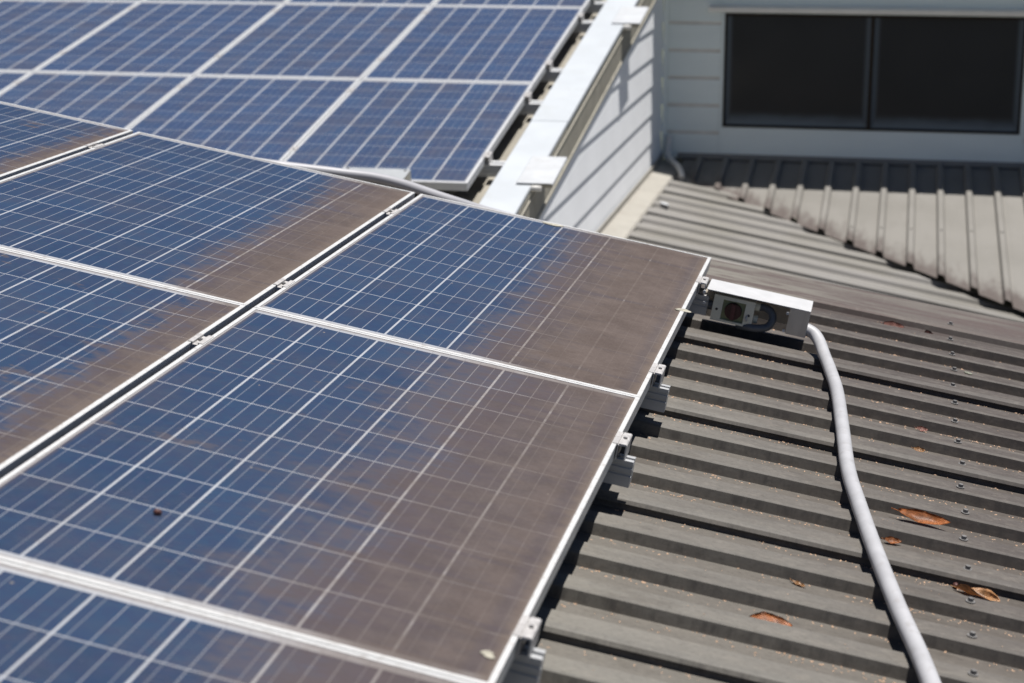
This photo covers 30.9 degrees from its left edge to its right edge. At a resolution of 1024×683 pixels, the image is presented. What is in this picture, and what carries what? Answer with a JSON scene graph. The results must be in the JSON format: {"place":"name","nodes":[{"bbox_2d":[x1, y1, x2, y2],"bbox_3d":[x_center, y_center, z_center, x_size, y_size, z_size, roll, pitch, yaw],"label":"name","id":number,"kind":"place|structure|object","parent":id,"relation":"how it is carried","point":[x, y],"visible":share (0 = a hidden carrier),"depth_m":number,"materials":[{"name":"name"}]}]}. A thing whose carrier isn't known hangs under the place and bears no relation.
{"place":"outdoors","nodes":[
{"label":"outdoors","id":0,"kind":"place"},
{"bbox_2d":[0,0,655,219],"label":"metal roof","id":1,"kind":"structure","parent":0,"point":[590,61],"depth_m":10.01,"materials":[{"name":"white metal"}]},
{"bbox_2d":[11,80,542,114],"bbox_3d":[-1.818,-1.398,10.492,4.125,0.109,0.084,3,25,12],"label":"mounting rail","id":2,"kind":"object","parent":1,"relation":"attached to","point":[530,107],"visible":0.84,"depth_m":10.09,"materials":[{"name":"metal"}]},
{"bbox_2d":[57,51,563,81],"bbox_3d":[-1.691,-1.656,11.047,4.125,0.109,0.084,3,25,12],"label":"mounting rail","id":3,"kind":"object","parent":1,"relation":"attached to","point":[551,74],"visible":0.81,"depth_m":10.64,"materials":[{"name":"metal"}]},
{"bbox_2d":[0,0,139,72],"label":"solar panel","id":4,"kind":"object","parent":3,"relation":"on","point":[35,35],"visible":0.77,"depth_m":11.85,"materials":[{"name":"blue glass"}]},
{"bbox_2d":[34,1,282,76],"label":"solar panel","id":5,"kind":"object","parent":3,"relation":"on","point":[172,38],"visible":0.77,"depth_m":11.45,"materials":[{"name":"blue glass"}]},
{"bbox_2d":[195,4,430,80],"bbox_3d":[-1.176,-1.836,11.325,0.992,0.041,1.650,3,25,12],"label":"solar panel","id":6,"kind":"object","parent":3,"relation":"on","point":[337,41],"visible":0.77,"depth_m":11.24,"materials":[{"name":"blue glass"}]},
{"bbox_2d":[362,6,583,88],"bbox_3d":[-0.196,-1.786,11.125,0.992,0.041,1.650,3,25,12],"label":"solar panel","id":7,"kind":"object","parent":3,"relation":"on","point":[483,44],"visible":0.84,"depth_m":11.04,"materials":[{"name":"blue glass"}]},
{"bbox_2d":[125,7,593,32],"bbox_3d":[-1.474,-2.097,11.998,4.125,0.109,0.084,3,25,12],"label":"mounting rail","id":8,"kind":"object","parent":1,"relation":"attached to","point":[582,25],"visible":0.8,"depth_m":11.59,"materials":[{"name":"metal"}]},
{"bbox_2d":[343,167,410,189],"bbox_3d":[-0.660,-0.741,8.794,0.335,0.124,0.165,3,25,12],"label":"junction cover","id":9,"kind":"object","parent":1,"relation":"on","point":[405,174],"visible":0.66,"depth_m":8.80,"materials":[{"name":"white metal"}]},
{"bbox_2d":[288,146,505,176],"bbox_3d":[-2.023,-0.980,9.591,4.125,0.109,0.084,3,25,12],"label":"mounting rail","id":10,"kind":"object","parent":1,"relation":"attached to","point":[490,168],"visible":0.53,"depth_m":9.18,"materials":[{"name":"metal"}]},
{"bbox_2d":[0,71,31,93],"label":"solar panel","id":11,"kind":"object","parent":10,"relation":"on","point":[7,78],"visible":0.64,"depth_m":10.78,"materials":[{"name":"blue glass"}]},
{"bbox_2d":[0,72,192,128],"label":"solar panel","id":12,"kind":"object","parent":10,"relation":"on","point":[126,101],"visible":0.6,"depth_m":10.42,"materials":[{"name":"blue glass"}]},
{"bbox_2d":[129,76,359,160],"bbox_3d":[-1.512,-1.151,9.851,0.992,0.041,1.650,3,25,12],"label":"solar panel","id":13,"kind":"object","parent":10,"relation":"on","point":[274,118],"visible":0.52,"depth_m":9.99,"materials":[{"name":"blue glass"}]},
{"bbox_2d":[284,79,533,190],"bbox_3d":[-0.532,-1.101,9.651,0.992,0.041,1.650,3,25,12],"label":"solar panel","id":14,"kind":"object","parent":10,"relation":"on","point":[440,135],"visible":0.76,"depth_m":9.61,"materials":[{"name":"blue glass"}]},
{"bbox_2d":[517,156,566,191],"bbox_3d":[0.144,-0.810,8.954,0.177,0.041,0.403,3,25,12],"label":"bracket","id":15,"kind":"object","parent":1,"relation":"attached to","point":[539,172],"visible":0.99,"depth_m":8.92,"materials":[{"name":"white metal"}]},
{"bbox_2d":[585,0,605,12],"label":"mounting rail","id":16,"kind":"object","parent":1,"relation":"attached to","point":[595,6],"visible":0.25,"depth_m":12.01,"materials":[{"name":"metal"}]},
{"bbox_2d":[70,0,142,1],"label":"solar panel","id":17,"kind":"object","parent":16,"relation":"attached to","point":[106,0],"visible":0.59,"depth_m":12.41,"materials":[{"name":"blue glass"}]},
{"bbox_2d":[142,0,287,3],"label":"solar panel","id":18,"kind":"object","parent":16,"relation":"on","point":[249,1],"visible":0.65,"depth_m":12.27,"materials":[{"name":"blue glass"}]},
{"bbox_2d":[285,0,436,6],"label":"solar panel","id":19,"kind":"object","parent":16,"relation":"on","point":[395,2],"visible":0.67,"depth_m":12.10,"materials":[{"name":"blue glass"}]},
{"bbox_2d":[433,0,590,12],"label":"solar panel","id":20,"kind":"object","parent":16,"relation":"attached to","point":[584,4],"visible":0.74,"depth_m":11.93,"materials":[{"name":"blue glass"}]},
{"bbox_2d":[539,0,663,231],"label":"weatherboard wall","id":21,"kind":"structure","parent":1,"relation":"attached to","point":[616,155],"depth_m":11.58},
{"bbox_2d":[611,7,648,29],"bbox_3d":[0.738,-2.019,11.556,0.177,0.041,0.414,3,25,12],"label":"bracket","id":22,"kind":"object","parent":1,"relation":"attached to","point":[628,18],"visible":0.98,"depth_m":11.51,"materials":[{"name":"white metal"}]},
{"bbox_2d":[661,22,849,239],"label":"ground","id":23,"kind":"structure","parent":0,"point":[662,92],"depth_m":45.41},
{"bbox_2d":[524,259,1023,682],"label":"metal roof","id":24,"kind":"structure","parent":23,"relation":"on","point":[987,352],"depth_m":4.34,"materials":[{"name":"grey metal"}]},
{"bbox_2d":[0,560,470,682],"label":"solar panel","id":25,"kind":"object","parent":24,"relation":"on","point":[55,628],"visible":1,"depth_m":2.87,"materials":[{"name":"blue glass"}]},
{"bbox_2d":[256,157,524,216],"bbox_3d":[-0.395,-0.533,6.610,1.906,0.051,0.278,12,17,9],"label":"conduit","id":26,"kind":"object","parent":24,"relation":"on","point":[392,181],"visible":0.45,"depth_m":6.71,"materials":[{"name":"white plastic"}]},
{"bbox_2d":[85,142,709,315],"bbox_3d":[-0.853,-0.460,5.977,3.040,0.145,0.112,13,17,9],"label":"mounting rail","id":27,"kind":"object","parent":24,"relation":"attached to","point":[697,306],"visible":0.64,"depth_m":5.72,"materials":[{"name":"metal"}]},
{"bbox_2d":[0,101,132,179],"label":"solar panel","id":28,"kind":"object","parent":27,"relation":"attached to","point":[31,138],"visible":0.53,"depth_m":6.06,"materials":[{"name":"blue glass"}]},
{"bbox_2d":[699,287,715,297],"bbox_3d":[0.556,-0.165,5.748,0.155,0.028,0.022,13,17,9],"label":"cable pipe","id":29,"kind":"object","parent":27,"relation":"attached to","point":[710,293],"visible":0.32,"depth_m":5.73,"materials":[{"name":"grey plastic"}]},
{"bbox_2d":[707,292,760,326],"bbox_3d":[0.683,-0.100,5.714,0.159,0.082,0.079,13,17,9],"label":"isolator switch","id":30,"kind":"object","parent":27,"relation":"attached to","point":[731,309],"visible":0.99,"depth_m":5.69,"materials":[{"name":"plastic"}]},
{"bbox_2d":[735,303,776,331],"bbox_3d":[0.751,-0.073,5.695,0.126,0.085,0.059,1,15,4],"label":"flexible hose","id":31,"kind":"object","parent":30,"relation":"attached to","point":[769,310],"visible":1,"depth_m":5.68,"materials":[{"name":"grey plastic"}]},
{"bbox_2d":[188,333,635,487],"bbox_3d":[-1.191,-0.051,4.411,3.044,0.145,0.112,13,17,9],"label":"mounting rail","id":32,"kind":"object","parent":24,"relation":"attached to","point":[620,471],"visible":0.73,"depth_m":4.16,"materials":[{"name":"metal"}]},
{"bbox_2d":[273,278,669,412],"bbox_3d":[-1.066,-0.199,4.979,3.047,0.145,0.112,13,17,9],"label":"mounting rail","id":33,"kind":"object","parent":24,"relation":"attached to","point":[656,397],"visible":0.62,"depth_m":4.72,"materials":[{"name":"metal"}]},
{"bbox_2d":[0,132,414,312],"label":"solar panel","id":34,"kind":"object","parent":33,"relation":"on","point":[246,230],"visible":0.81,"depth_m":5.38,"materials":[{"name":"blue glass"}]},
{"bbox_2d":[255,194,710,411],"bbox_3d":[-0.001,-0.161,5.337,0.992,0.040,1.650,13,17,9],"label":"solar panel","id":35,"kind":"object","parent":33,"relation":"on","point":[581,306],"visible":0.86,"depth_m":5.16,"materials":[{"name":"blue glass"}]},
{"bbox_2d":[543,222,563,226],"bbox_3d":[0.135,-0.386,6.093,0.074,0.003,0.030,13,17,9],"label":"bird dropping","id":36,"kind":"object","parent":35,"relation":"on","point":[553,224],"visible":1,"depth_m":6.09,"materials":[{"name":"white"}]},
{"bbox_2d":[675,308,690,312],"bbox_3d":[0.494,-0.090,5.331,0.048,0.003,0.032,13,17,9],"label":"bird dropping","id":37,"kind":"object","parent":35,"relation":"on","point":[684,310],"visible":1,"depth_m":5.32,"materials":[{"name":"white"}]},
{"bbox_2d":[502,615,545,682],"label":"mounting rail","id":38,"kind":"object","parent":24,"relation":"attached to","point":[526,665],"visible":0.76,"depth_m":3.13,"materials":[{"name":"metal"}]},
{"bbox_2d":[0,248,245,478],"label":"solar panel","id":39,"kind":"object","parent":38,"relation":"on","point":[79,346],"visible":0.81,"depth_m":4.18,"materials":[{"name":"blue glass"}]},
{"bbox_2d":[0,307,639,682],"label":"solar panel","id":40,"kind":"object","parent":38,"relation":"on","point":[412,505],"visible":0.94,"depth_m":3.54,"materials":[{"name":"blue glass"}]},
{"bbox_2d":[153,509,161,514],"bbox_3d":[-0.634,0.306,3.314,0.016,0.012,0.012,13,17,9],"label":"bud","id":41,"kind":"object","parent":40,"relation":"on","point":[157,511],"visible":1,"depth_m":3.31,"materials":[{"name":"brown plant"}]},
{"bbox_2d":[480,650,494,658],"bbox_3d":[-0.038,0.509,3.013,0.021,0.006,0.029,-10,18,-34],"label":"bird dropping","id":42,"kind":"object","parent":40,"relation":"on","point":[487,653],"visible":1,"depth_m":3.01,"materials":[{"name":"white"}]},
{"bbox_2d":[703,279,812,337],"bbox_3d":[0.754,-0.102,5.721,0.332,0.090,0.145,13,17,9],"label":"switch cover","id":43,"kind":"object","parent":24,"relation":"on","point":[793,313],"visible":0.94,"depth_m":5.69,"materials":[{"name":"white metal"}]},
{"bbox_2d":[749,611,791,625],"bbox_3d":[0.511,0.565,3.715,0.105,0.010,0.056,9,40,-3],"label":"leaf","id":44,"kind":"object","parent":24,"relation":"on","point":[766,616],"visible":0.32,"depth_m":3.73,"materials":[{"name":"brown plant"}]},
{"bbox_2d":[541,323,1023,682],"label":"fallen seeds","id":45,"kind":"object","parent":24,"relation":"on","point":[784,653],"visible":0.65,"depth_m":4.25,"materials":[{"name":"brown plant"}]},
{"bbox_2d":[790,578,805,586],"bbox_3d":[0.610,0.516,3.954,0.042,0.004,0.013,22,37,36],"label":"leaf","id":46,"kind":"object","parent":24,"relation":"on","point":[799,583],"visible":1,"depth_m":3.95,"materials":[{"name":"beige plant"}]},
{"bbox_2d":[806,323,940,682],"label":"conduit","id":47,"kind":"object","parent":24,"relation":"on","point":[916,647],"visible":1,"depth_m":4.17,"materials":[{"name":"grey plastic"}]},
{"bbox_2d":[881,536,901,543],"bbox_3d":[0.877,0.460,4.279,0.048,0.006,0.020,9,51,-2],"label":"leaf","id":48,"kind":"object","parent":24,"relation":"on","point":[891,539],"visible":1,"depth_m":4.28,"materials":[{"name":"brown plant"}]},
{"bbox_2d":[881,321,903,327],"bbox_3d":[1.269,-0.054,6.176,0.080,0.032,0.013,11,-28,6],"label":"leaf","id":49,"kind":"object","parent":24,"relation":"on","point":[893,323],"visible":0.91,"depth_m":6.18,"materials":[{"name":"brown plant"}]},
{"bbox_2d":[911,446,924,451],"bbox_3d":[1.092,0.290,4.973,0.039,0.006,0.018,12,51,9],"label":"leaf","id":50,"kind":"object","parent":24,"relation":"on","point":[918,448],"visible":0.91,"depth_m":4.97,"materials":[{"name":"brown plant"}]},
{"bbox_2d":[891,507,950,524],"bbox_3d":[0.978,0.419,4.430,0.143,0.014,0.038,14,51,13],"label":"leaf","id":51,"kind":"object","parent":24,"relation":"on","point":[921,516],"visible":1,"depth_m":4.43,"materials":[{"name":"brown plant"}]},
{"bbox_2d":[915,426,927,430],"bbox_3d":[1.140,0.243,5.154,0.039,0.006,0.018,11,51,3],"label":"leaf","id":52,"kind":"object","parent":24,"relation":"on","point":[921,428],"visible":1,"depth_m":5.16,"materials":[{"name":"plant"}]},
{"bbox_2d":[950,584,999,601],"bbox_3d":[1.012,0.545,4.047,0.109,0.021,0.042,10,16,1],"label":"leaf","id":53,"kind":"object","parent":24,"relation":"on","point":[988,594],"visible":1,"depth_m":4.05,"materials":[{"name":"brown plant"}]},
{"bbox_2d":[596,153,1023,322],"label":"metal roof","id":54,"kind":"structure","parent":23,"relation":"on","point":[692,217],"depth_m":11.49,"materials":[{"name":"grey metal"}]},
{"bbox_2d":[661,0,1023,218],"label":"weatherboard wall","id":55,"kind":"structure","parent":54,"relation":"on","point":[926,83],"depth_m":13.25,"materials":[{"name":"white wood"}]},
{"bbox_2d":[665,135,684,179],"bbox_3d":[1.164,-1.329,13.333,0.070,0.245,0.588,-1,15,-5],"label":"drain pipe","id":56,"kind":"object","parent":55,"relation":"attached to","point":[674,163],"visible":1,"depth_m":13.33,"materials":[{"name":"white plastic"}]},
{"bbox_2d":[681,156,1023,311],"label":"metal roof","id":57,"kind":"structure","parent":55,"relation":"attached to","point":[962,227],"depth_m":12.46,"materials":[{"name":"grey metal"}]},
{"bbox_2d":[722,13,1023,134],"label":"window","id":58,"kind":"structure","parent":55,"relation":"in","point":[945,74],"depth_m":13.19,"materials":[{"name":"black glass"}]}
]}

